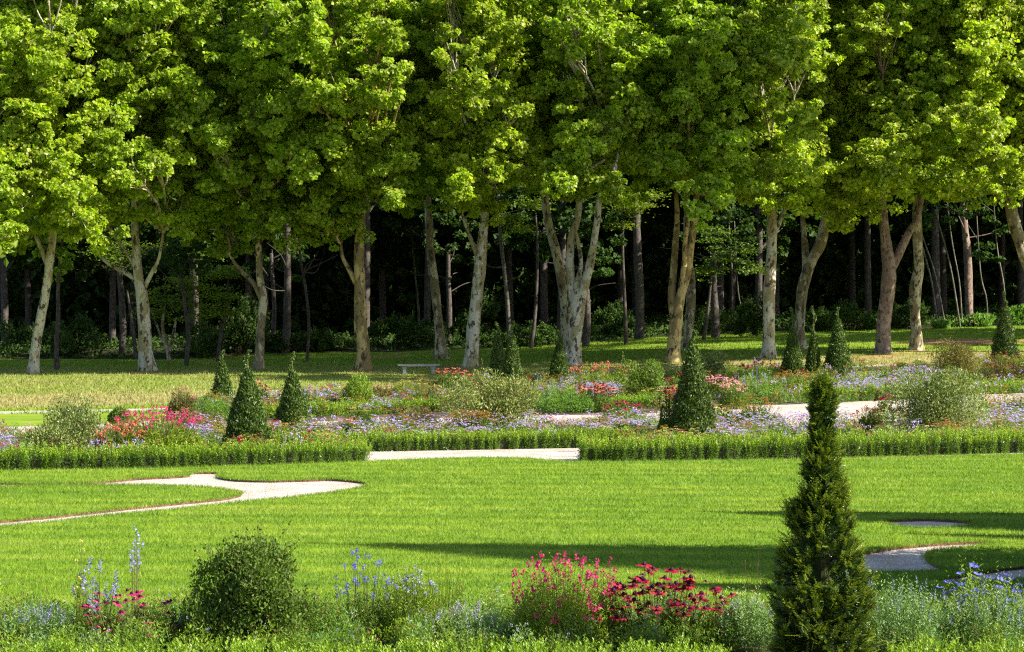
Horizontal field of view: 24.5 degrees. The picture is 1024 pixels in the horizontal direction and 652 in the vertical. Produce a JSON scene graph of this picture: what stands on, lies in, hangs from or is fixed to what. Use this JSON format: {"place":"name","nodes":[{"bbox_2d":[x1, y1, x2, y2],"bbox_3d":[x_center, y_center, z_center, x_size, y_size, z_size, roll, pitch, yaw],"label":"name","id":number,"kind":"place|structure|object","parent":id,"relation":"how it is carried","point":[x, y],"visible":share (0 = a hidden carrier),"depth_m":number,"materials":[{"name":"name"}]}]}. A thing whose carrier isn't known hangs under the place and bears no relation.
{"place":"outdoors","nodes":[
{"label":"outdoors","id":0,"kind":"place"},
{"bbox_2d":[0,485,240,522],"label":"lawn island","id":1,"kind":"structure","parent":0,"point":[105,511],"depth_m":37.17,"materials":[{"name":"plant"}]},
{"bbox_2d":[0,615,1017,651],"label":"front bed soil","id":2,"kind":"structure","parent":0,"point":[383,643],"depth_m":22.23,"materials":[{"name":"brown soil"}]},
{"bbox_2d":[0,596,77,644],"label":"catmint","id":3,"kind":"object","parent":2,"relation":"on","point":[41,618],"visible":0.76,"depth_m":22.32,"materials":[{"name":"green plant"}]},
{"bbox_2d":[70,557,119,645],"bbox_3d":[-3.966,2.612,22.427,0.480,0.830,0.410,0,1,0],"label":"salvia","id":4,"kind":"object","parent":2,"relation":"on","point":[90,600],"visible":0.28,"depth_m":22.41,"materials":[{"name":"purple plant"}]},
{"bbox_2d":[79,588,178,651],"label":"coneflower","id":5,"kind":"object","parent":2,"relation":"on","point":[113,627],"visible":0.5,"depth_m":22.04,"materials":[{"name":"green plant"}]},
{"bbox_2d":[179,517,325,651],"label":"garden shrub","id":6,"kind":"object","parent":2,"relation":"on","point":[254,582],"visible":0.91,"depth_m":21.84,"materials":[{"name":"green plant"}]},
{"bbox_2d":[295,580,352,643],"bbox_3d":[-1.812,2.705,22.166,0.615,0.649,0.539,0,1,0],"label":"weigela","id":7,"kind":"object","parent":2,"relation":"on","point":[317,613],"visible":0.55,"depth_m":22.12,"materials":[{"name":"green plant"}]},
{"bbox_2d":[332,548,390,644],"bbox_3d":[-1.438,2.567,22.400,0.611,0.915,0.492,0,1,0],"label":"agapanthus","id":8,"kind":"object","parent":2,"relation":"on","point":[364,612],"visible":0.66,"depth_m":22.37,"materials":[{"name":"green plant"}]},
{"bbox_2d":[0,628,732,651],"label":"box hedge","id":9,"kind":"object","parent":2,"relation":"on","point":[260,647],"visible":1,"depth_m":20.66,"materials":[{"name":"green plant"}]},
{"bbox_2d":[372,546,443,644],"bbox_3d":[-0.977,2.566,22.405,0.724,0.919,0.507,0,1,0],"label":"salvia","id":10,"kind":"object","parent":2,"relation":"on","point":[392,611],"visible":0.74,"depth_m":22.35,"materials":[{"name":"green plant"}]},
{"bbox_2d":[422,596,515,649],"bbox_3d":[-0.394,2.772,22.084,0.849,0.520,0.699,0,1,-19],"label":"catmint","id":11,"kind":"object","parent":2,"relation":"on","point":[462,623],"visible":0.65,"depth_m":21.99,"materials":[{"name":"green plant"}]},
{"bbox_2d":[0,578,1023,651],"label":"bed foliage","id":12,"kind":"object","parent":2,"relation":"on","point":[418,628],"visible":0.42,"depth_m":21.82,"materials":[{"name":"green plant"}]},
{"bbox_2d":[506,551,615,651],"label":"penstemon","id":13,"kind":"object","parent":2,"relation":"on","point":[558,610],"visible":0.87,"depth_m":21.95,"materials":[{"name":"green plant"}]},
{"bbox_2d":[606,561,714,651],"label":"coneflower","id":14,"kind":"object","parent":2,"relation":"on","point":[641,610],"visible":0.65,"depth_m":21.97,"materials":[{"name":"green plant"}]},
{"bbox_2d":[715,583,774,651],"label":"catmint","id":15,"kind":"object","parent":2,"relation":"on","point":[739,607],"visible":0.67,"depth_m":21.91,"materials":[{"name":"green plant"}]},
{"bbox_2d":[756,360,892,651],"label":"yew cone","id":16,"kind":"object","parent":2,"relation":"on","point":[819,614],"visible":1,"depth_m":20.78,"materials":[{"name":"green plant"}]},
{"bbox_2d":[854,570,952,651],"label":"catmint","id":17,"kind":"object","parent":2,"relation":"on","point":[908,615],"visible":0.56,"depth_m":21.82,"materials":[{"name":"green plant"}]},
{"bbox_2d":[886,631,1023,651],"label":"box hedge","id":18,"kind":"object","parent":2,"relation":"on","point":[950,646],"visible":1,"depth_m":20.66,"materials":[{"name":"green plant"}]},
{"bbox_2d":[931,575,1023,651],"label":"catmint","id":19,"kind":"object","parent":2,"relation":"on","point":[1016,620],"visible":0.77,"depth_m":21.84,"materials":[{"name":"green plant"}]},
{"bbox_2d":[936,553,1023,640],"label":"geranium","id":20,"kind":"object","parent":2,"relation":"on","point":[973,565],"visible":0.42,"depth_m":22.26,"materials":[{"name":"green plant"}]},
{"bbox_2d":[0,451,1023,616],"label":"lawn","id":21,"kind":"structure","parent":0,"point":[602,528],"depth_m":32.96,"materials":[{"name":"plant"}]},
{"bbox_2d":[0,212,1023,426],"bbox_3d":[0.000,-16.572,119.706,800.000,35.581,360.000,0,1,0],"label":"terrain","id":22,"kind":"structure","parent":0,"point":[23,419],"depth_m":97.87,"materials":[{"name":"green plant"}]},
{"bbox_2d":[0,0,44,252],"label":"plane tree","id":23,"kind":"object","parent":22,"relation":"on","point":[14,227],"visible":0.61,"depth_m":81.97,"materials":[{"name":"green plant"}]},
{"bbox_2d":[0,2,60,345],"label":"woodland tree","id":24,"kind":"object","parent":22,"relation":"on","point":[28,260],"visible":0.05,"depth_m":119.60,"materials":[{"name":"green plant"}]},
{"bbox_2d":[31,216,83,369],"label":"young tree","id":25,"kind":"object","parent":22,"relation":"on","point":[61,251],"visible":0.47,"depth_m":92.75,"materials":[{"name":"green plant"}]},
{"bbox_2d":[0,0,133,373],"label":"plane tree","id":26,"kind":"object","parent":22,"relation":"on","point":[48,150],"visible":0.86,"depth_m":83.34,"materials":[{"name":"green plant"}]},
{"bbox_2d":[41,312,110,355],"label":"undergrowth shrub","id":27,"kind":"object","parent":22,"relation":"on","point":[68,343],"visible":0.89,"depth_m":105.96,"materials":[{"name":"green plant"}]},
{"bbox_2d":[53,1,154,341],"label":"woodland tree","id":28,"kind":"object","parent":22,"relation":"on","point":[88,268],"visible":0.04,"depth_m":123.44,"materials":[{"name":"green plant"}]},
{"bbox_2d":[77,0,219,370],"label":"plane tree","id":29,"kind":"object","parent":22,"relation":"on","point":[147,43],"visible":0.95,"depth_m":85.82,"materials":[{"name":"green plant"}]},
{"bbox_2d":[76,231,224,358],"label":"young tree","id":30,"kind":"object","parent":22,"relation":"on","point":[115,251],"visible":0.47,"depth_m":104.74,"materials":[{"name":"green plant"}]},
{"bbox_2d":[127,211,219,365],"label":"woodland sapling","id":31,"kind":"object","parent":22,"relation":"on","point":[174,246],"visible":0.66,"depth_m":96.07,"materials":[{"name":"green plant"}]},
{"bbox_2d":[110,17,254,336],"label":"woodland tree","id":32,"kind":"object","parent":22,"relation":"on","point":[147,231],"visible":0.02,"depth_m":116.03,"materials":[{"name":"green plant"}]},
{"bbox_2d":[128,275,244,362],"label":"young tree","id":33,"kind":"object","parent":22,"relation":"on","point":[163,337],"visible":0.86,"depth_m":100.56,"materials":[{"name":"green plant"}]},
{"bbox_2d":[181,318,227,357],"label":"undergrowth shrub","id":34,"kind":"object","parent":22,"relation":"on","point":[206,344],"visible":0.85,"depth_m":104.82,"materials":[{"name":"green plant"}]},
{"bbox_2d":[189,263,254,361],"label":"young tree","id":35,"kind":"object","parent":22,"relation":"on","point":[227,296],"visible":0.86,"depth_m":100.91,"materials":[{"name":"green plant"}]},
{"bbox_2d":[212,293,273,353],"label":"undergrowth shrub","id":36,"kind":"object","parent":22,"relation":"on","point":[240,333],"visible":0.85,"depth_m":105.83,"materials":[{"name":"green plant"}]},
{"bbox_2d":[149,0,337,369],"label":"plane tree","id":37,"kind":"object","parent":22,"relation":"on","point":[256,122],"visible":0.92,"depth_m":87.58,"materials":[{"name":"green plant"}]},
{"bbox_2d":[176,17,325,314],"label":"woodland tree","id":38,"kind":"object","parent":22,"relation":"on","point":[250,259],"visible":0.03,"depth_m":122.61,"materials":[{"name":"green plant"}]},
{"bbox_2d":[263,190,322,353],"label":"tree","id":39,"kind":"object","parent":22,"relation":"on","point":[286,331],"visible":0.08,"depth_m":105.98,"materials":[{"name":"grey plant"}]},
{"bbox_2d":[280,0,437,369],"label":"plane tree","id":40,"kind":"object","parent":22,"relation":"on","point":[365,86],"visible":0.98,"depth_m":86.67,"materials":[{"name":"green plant"}]},
{"bbox_2d":[304,33,433,332],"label":"woodland tree","id":41,"kind":"object","parent":22,"relation":"on","point":[391,224],"visible":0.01,"depth_m":121.15,"materials":[{"name":"brown plant"}]},
{"bbox_2d":[313,8,435,334],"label":"woodland tree","id":42,"kind":"object","parent":22,"relation":"on","point":[398,237],"visible":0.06,"depth_m":132.37,"materials":[{"name":"green plant"}]},
{"bbox_2d":[317,176,440,331],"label":"woodland tree","id":43,"kind":"object","parent":22,"relation":"on","point":[379,248],"visible":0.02,"depth_m":139.41,"materials":[{"name":"green plant"}]},
{"bbox_2d":[368,313,434,347],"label":"undergrowth shrub","id":44,"kind":"object","parent":22,"relation":"on","point":[387,323],"visible":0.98,"depth_m":107.63,"materials":[{"name":"green plant"}]},
{"bbox_2d":[377,0,469,359],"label":"plane tree","id":45,"kind":"object","parent":22,"relation":"on","point":[416,18],"visible":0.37,"depth_m":90.79,"materials":[{"name":"green plant"}]},
{"bbox_2d":[394,70,475,322],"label":"woodland tree","id":46,"kind":"object","parent":22,"relation":"on","point":[408,229],"visible":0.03,"depth_m":126.07,"materials":[{"name":"green plant"}]},
{"bbox_2d":[412,198,490,340],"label":"tree","id":47,"kind":"object","parent":22,"relation":"on","point":[445,216],"visible":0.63,"depth_m":114.84,"materials":[{"name":"green plant"}]},
{"bbox_2d":[410,0,558,367],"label":"plane tree","id":48,"kind":"object","parent":22,"relation":"on","point":[488,43],"visible":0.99,"depth_m":86.97,"materials":[{"name":"green plant"}]},
{"bbox_2d":[433,81,573,329],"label":"woodland tree","id":49,"kind":"object","parent":22,"relation":"on","point":[443,231],"visible":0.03,"depth_m":131.12,"materials":[{"name":"green plant"}]},
{"bbox_2d":[0,0,1023,334],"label":"wood","id":50,"kind":"object","parent":22,"relation":"on","point":[332,302],"visible":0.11,"depth_m":147.99,"materials":[{"name":"green plant"}]},
{"bbox_2d":[0,304,1023,358],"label":"ground cover","id":51,"kind":"object","parent":22,"relation":"on","point":[658,322],"visible":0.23,"depth_m":115.78,"materials":[{"name":"green plant"}]},
{"bbox_2d":[486,171,539,342],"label":"woodland sapling","id":52,"kind":"object","parent":22,"relation":"on","point":[509,195],"visible":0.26,"depth_m":107.74,"materials":[{"name":"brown plant"}]},
{"bbox_2d":[489,175,557,347],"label":"young tree","id":53,"kind":"object","parent":22,"relation":"on","point":[509,218],"visible":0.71,"depth_m":107.25,"materials":[{"name":"green plant"}]},
{"bbox_2d":[495,2,576,352],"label":"plane tree","id":54,"kind":"object","parent":22,"relation":"on","point":[542,114],"visible":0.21,"depth_m":95.53,"materials":[{"name":"green plant"}]},
{"bbox_2d":[475,11,629,331],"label":"woodland tree","id":55,"kind":"object","parent":22,"relation":"on","point":[560,212],"visible":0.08,"depth_m":119.77,"materials":[{"name":"green plant"}]},
{"bbox_2d":[531,145,607,324],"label":"woodland tree","id":56,"kind":"object","parent":22,"relation":"on","point":[544,292],"visible":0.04,"depth_m":128.68,"materials":[{"name":"green plant"}]},
{"bbox_2d":[535,208,627,346],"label":"tree","id":57,"kind":"object","parent":22,"relation":"on","point":[602,271],"visible":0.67,"depth_m":107.66,"materials":[{"name":"green plant"}]},
{"bbox_2d":[517,0,675,365],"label":"plane tree","id":58,"kind":"object","parent":22,"relation":"on","point":[597,90],"visible":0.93,"depth_m":86.53,"materials":[{"name":"green plant"}]},
{"bbox_2d":[594,187,670,344],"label":"young tree","id":59,"kind":"object","parent":22,"relation":"on","point":[621,226],"visible":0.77,"depth_m":108.43,"materials":[{"name":"green plant"}]},
{"bbox_2d":[621,137,671,338],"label":"tree","id":60,"kind":"object","parent":22,"relation":"on","point":[639,305],"visible":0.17,"depth_m":113.49,"materials":[{"name":"brown plant"}]},
{"bbox_2d":[609,7,697,319],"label":"woodland tree","id":61,"kind":"object","parent":22,"relation":"on","point":[658,241],"visible":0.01,"depth_m":141.18,"materials":[{"name":"green plant"}]},
{"bbox_2d":[612,1,695,349],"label":"plane tree","id":62,"kind":"object","parent":22,"relation":"on","point":[690,311],"visible":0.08,"depth_m":101.62,"materials":[{"name":"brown plant"}]},
{"bbox_2d":[603,0,765,362],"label":"plane tree","id":63,"kind":"object","parent":22,"relation":"on","point":[703,36],"visible":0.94,"depth_m":87.07,"materials":[{"name":"green plant"}]},
{"bbox_2d":[627,23,741,315],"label":"woodland tree","id":64,"kind":"object","parent":22,"relation":"on","point":[666,216],"visible":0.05,"depth_m":129.93,"materials":[{"name":"green plant"}]},
{"bbox_2d":[660,201,755,337],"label":"tree","id":65,"kind":"object","parent":22,"relation":"on","point":[715,325],"visible":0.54,"depth_m":112.37,"materials":[{"name":"green plant"}]},
{"bbox_2d":[694,225,783,339],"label":"young tree","id":66,"kind":"object","parent":22,"relation":"on","point":[703,271],"visible":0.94,"depth_m":110.27,"materials":[{"name":"green plant"}]},
{"bbox_2d":[720,289,775,336],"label":"undergrowth shrub","id":67,"kind":"object","parent":22,"relation":"on","point":[748,317],"visible":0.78,"depth_m":111.11,"materials":[{"name":"green plant"}]},
{"bbox_2d":[691,0,818,320],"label":"woodland tree","id":68,"kind":"object","parent":22,"relation":"on","point":[760,225],"visible":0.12,"depth_m":121.75,"materials":[{"name":"green plant"}]},
{"bbox_2d":[713,0,846,358],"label":"plane tree","id":69,"kind":"object","parent":22,"relation":"on","point":[779,65],"visible":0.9,"depth_m":89.00,"materials":[{"name":"green plant"}]},
{"bbox_2d":[778,0,877,349],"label":"plane tree","id":70,"kind":"object","parent":22,"relation":"on","point":[833,214],"visible":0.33,"depth_m":93.73,"materials":[{"name":"green plant"}]},
{"bbox_2d":[826,298,876,329],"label":"undergrowth shrub","id":71,"kind":"object","parent":22,"relation":"on","point":[851,313],"visible":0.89,"depth_m":114.83,"materials":[{"name":"green plant"}]},
{"bbox_2d":[814,20,905,314],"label":"woodland tree","id":72,"kind":"object","parent":22,"relation":"on","point":[867,273],"visible":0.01,"depth_m":128.15,"materials":[{"name":"brown plant"}]},
{"bbox_2d":[808,0,949,352],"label":"plane tree","id":73,"kind":"object","parent":22,"relation":"on","point":[870,37],"visible":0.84,"depth_m":91.32,"materials":[{"name":"green plant"}]},
{"bbox_2d":[871,159,957,311],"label":"woodland tree","id":74,"kind":"object","parent":22,"relation":"on","point":[903,220],"visible":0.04,"depth_m":135.72,"materials":[{"name":"green plant"}]},
{"bbox_2d":[861,0,986,350],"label":"plane tree","id":75,"kind":"object","parent":22,"relation":"on","point":[934,38],"visible":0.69,"depth_m":91.55,"materials":[{"name":"green plant"}]},
{"bbox_2d":[866,4,990,315],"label":"woodland tree","id":76,"kind":"object","parent":22,"relation":"on","point":[935,251],"visible":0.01,"depth_m":124.44,"materials":[{"name":"brown plant"}]},
{"bbox_2d":[931,148,990,322],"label":"tree","id":77,"kind":"object","parent":22,"relation":"on","point":[968,275],"visible":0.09,"depth_m":118.55,"materials":[{"name":"brown plant"}]},
{"bbox_2d":[919,0,1023,269],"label":"plane tree","id":78,"kind":"object","parent":22,"relation":"on","point":[989,110],"visible":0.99,"depth_m":90.22,"materials":[{"name":"green plant"}]},
{"bbox_2d":[954,174,1004,307],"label":"woodland tree","id":79,"kind":"object","parent":22,"relation":"on","point":[983,230],"visible":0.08,"depth_m":144.29,"materials":[{"name":"green plant"}]},
{"bbox_2d":[958,194,1005,312],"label":"woodland sapling","id":80,"kind":"object","parent":22,"relation":"on","point":[979,255],"visible":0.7,"depth_m":116.82,"materials":[{"name":"green plant"}]},
{"bbox_2d":[0,393,1023,580],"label":"gravel path","id":81,"kind":"structure","parent":0,"point":[908,559],"depth_m":41.15,"materials":[{"name":"beige gravel"}]},
{"bbox_2d":[7,424,1020,459],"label":"bed soil","id":82,"kind":"structure","parent":0,"point":[638,438],"depth_m":52.18,"materials":[{"name":"brown soil"}]},
{"bbox_2d":[18,391,107,458],"bbox_3d":[-8.697,1.968,45.908,1.726,1.368,1.588,0,1,-18],"label":"garden shrub","id":83,"kind":"object","parent":82,"relation":"on","point":[64,428],"visible":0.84,"depth_m":45.83,"materials":[{"name":"green plant"}]},
{"bbox_2d":[114,404,205,455],"bbox_3d":[-6.958,2.069,46.424,1.914,1.102,1.459,0,1,0],"label":"penstemon","id":84,"kind":"object","parent":82,"relation":"on","point":[176,432],"visible":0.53,"depth_m":46.20,"materials":[{"name":"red plant"}]},
{"bbox_2d":[0,431,371,470],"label":"box hedge","id":85,"kind":"object","parent":82,"relation":"on","point":[85,458],"visible":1,"depth_m":44.15,"materials":[{"name":"green plant"}]},
{"bbox_2d":[221,349,275,454],"bbox_3d":[-5.288,1.548,47.130,1.250,2.171,1.212,-1,1,-41],"label":"yew cone","id":86,"kind":"object","parent":82,"relation":"on","point":[246,416],"visible":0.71,"depth_m":46.93,"materials":[{"name":"green plant"}]},
{"bbox_2d":[271,352,309,427],"bbox_3d":[-5.193,1.530,55.842,1.075,1.875,1.052,0,1,0],"label":"yew cone","id":87,"kind":"object","parent":82,"relation":"on","point":[293,405],"visible":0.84,"depth_m":55.64,"materials":[{"name":"green plant"}]},
{"bbox_2d":[0,407,725,459],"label":"bed foliage","id":88,"kind":"object","parent":82,"relation":"on","point":[385,422],"visible":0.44,"depth_m":51.00,"materials":[{"name":"green plant"}]},
{"bbox_2d":[272,408,635,441],"bbox_3d":[-1.140,2.206,51.452,7.869,0.625,6.068,0,1,0],"label":"flower drift","id":89,"kind":"object","parent":82,"relation":"on","point":[475,427],"visible":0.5,"depth_m":51.50,"materials":[{"name":"purple plant"}]},
{"bbox_2d":[272,425,636,450],"bbox_3d":[-1.149,2.304,49.008,7.756,0.524,0.917,0,1,-12],"label":"box hedge","id":90,"kind":"object","parent":82,"relation":"on","point":[494,441],"visible":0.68,"depth_m":48.88,"materials":[{"name":"green plant"}]},
{"bbox_2d":[430,359,541,429],"bbox_3d":[-0.566,1.611,54.346,2.380,1.761,2.083,0,1,-17],"label":"garden shrub","id":91,"kind":"object","parent":82,"relation":"on","point":[495,401],"visible":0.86,"depth_m":54.04,"materials":[{"name":"green plant"}]},
{"bbox_2d":[666,330,719,439],"bbox_3d":[3.899,1.307,51.124,1.320,2.500,1.320,0,1,0],"label":"yew cone","id":92,"kind":"object","parent":82,"relation":"on","point":[692,403],"visible":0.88,"depth_m":50.88,"materials":[{"name":"green plant"}]},
{"bbox_2d":[715,406,856,444],"bbox_3d":[5.955,2.168,51.662,3.160,0.688,7.849,0,1,6],"label":"flower drift","id":93,"kind":"object","parent":82,"relation":"on","point":[762,426],"visible":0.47,"depth_m":51.52,"materials":[{"name":"purple plant"}]},
{"bbox_2d":[572,424,1023,460],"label":"box hedge","id":94,"kind":"object","parent":82,"relation":"on","point":[731,449],"visible":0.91,"depth_m":46.49,"materials":[{"name":"green plant"}]},
{"bbox_2d":[703,391,1023,446],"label":"bed foliage","id":95,"kind":"object","parent":82,"relation":"on","point":[897,425],"visible":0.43,"depth_m":52.17,"materials":[{"name":"green plant"}]},
{"bbox_2d":[883,359,990,433],"bbox_3d":[9.438,1.627,52.184,2.559,1.810,2.268,0,1,0],"label":"garden shrub","id":96,"kind":"object","parent":82,"relation":"on","point":[942,398],"visible":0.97,"depth_m":51.89,"materials":[{"name":"green plant"}]},
{"bbox_2d":[183,362,1019,421],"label":"bed soil","id":97,"kind":"structure","parent":0,"point":[647,410],"depth_m":62.95,"materials":[{"name":"brown soil"}]},
{"bbox_2d":[262,394,449,417],"bbox_3d":[-4.297,2.080,61.205,6.174,0.504,0.816,-1,1,-32],"label":"drift","id":98,"kind":"object","parent":97,"relation":"on","point":[421,402],"visible":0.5,"depth_m":61.45,"materials":[{"name":"green plant"}]},
{"bbox_2d":[526,377,594,413],"bbox_3d":[1.243,1.823,62.323,1.894,1.009,1.432,0,1,0],"label":"catmint","id":99,"kind":"object","parent":97,"relation":"on","point":[565,402],"visible":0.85,"depth_m":62.10,"materials":[{"name":"green plant"}]},
{"bbox_2d":[167,352,1023,416],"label":"bed foliage","id":100,"kind":"object","parent":97,"relation":"on","point":[671,379],"visible":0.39,"depth_m":71.63,"materials":[{"name":"green plant"}]},
{"bbox_2d":[614,351,670,397],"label":"garden shrub","id":101,"kind":"object","parent":97,"relation":"on","point":[642,377],"visible":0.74,"depth_m":66.43,"materials":[{"name":"green plant"}]},
{"bbox_2d":[778,307,806,376],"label":"yew cone","id":102,"kind":"object","parent":97,"relation":"on","point":[792,359],"visible":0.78,"depth_m":79.07,"materials":[{"name":"green plant"}]},
{"bbox_2d":[823,307,852,376],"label":"yew cone","id":103,"kind":"object","parent":97,"relation":"on","point":[838,356],"visible":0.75,"depth_m":79.86,"materials":[{"name":"green plant"}]},
{"bbox_2d":[928,334,977,376],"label":"garden shrub","id":104,"kind":"object","parent":97,"relation":"on","point":[956,357],"visible":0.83,"depth_m":77.81,"materials":[{"name":"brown plant"}]},
{"bbox_2d":[989,292,1021,364],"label":"yew cone","id":105,"kind":"object","parent":97,"relation":"on","point":[1005,342],"visible":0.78,"depth_m":87.00,"materials":[{"name":"green plant"}]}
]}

